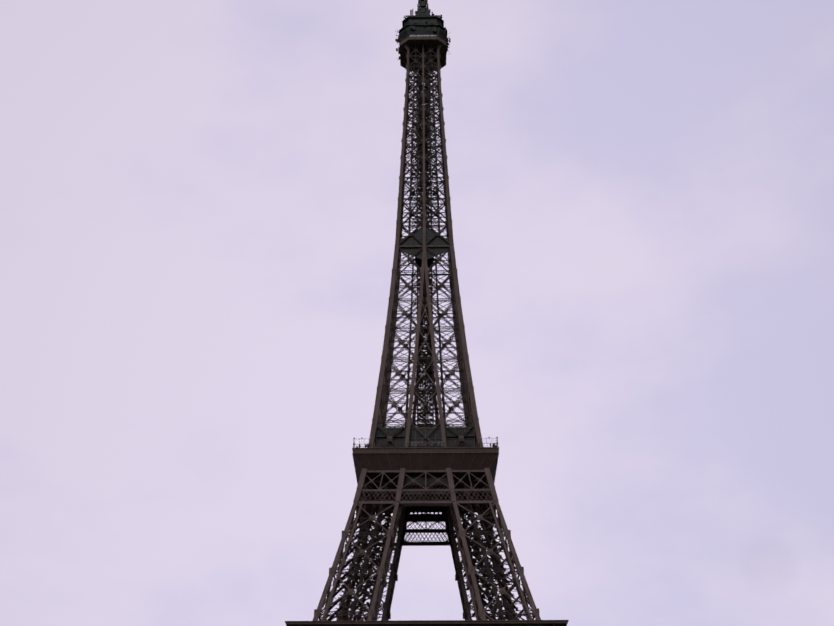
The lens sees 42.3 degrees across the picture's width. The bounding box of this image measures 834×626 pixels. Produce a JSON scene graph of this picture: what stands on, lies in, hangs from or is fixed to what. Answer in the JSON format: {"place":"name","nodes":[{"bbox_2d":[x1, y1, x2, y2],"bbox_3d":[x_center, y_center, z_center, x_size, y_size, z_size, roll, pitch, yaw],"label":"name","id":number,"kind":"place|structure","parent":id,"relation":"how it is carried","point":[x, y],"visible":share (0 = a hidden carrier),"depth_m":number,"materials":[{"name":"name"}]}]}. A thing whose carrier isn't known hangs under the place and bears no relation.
{"place":"outdoors","nodes":[
{"label":"outdoors","id":0,"kind":"place"},
{"bbox_2d":[0,0,833,625],"label":"sky","id":1,"kind":"structure","parent":0,"point":[199,198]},
{"label":"lawn","id":2,"kind":"structure","parent":0,"visible":0},
{"bbox_2d":[285,0,568,625],"bbox_3d":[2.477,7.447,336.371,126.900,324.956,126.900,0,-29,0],"label":"tower","id":3,"kind":"structure","parent":2,"relation":"on","point":[406,468],"depth_m":311.17,"materials":[{"name":"metal"}]},
{"bbox_2d":[353,35,497,441],"bbox_3d":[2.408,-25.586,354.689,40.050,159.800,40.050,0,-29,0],"label":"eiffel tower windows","id":4,"kind":"structure","parent":3,"relation":"in","point":[410,35],"depth_m":343.35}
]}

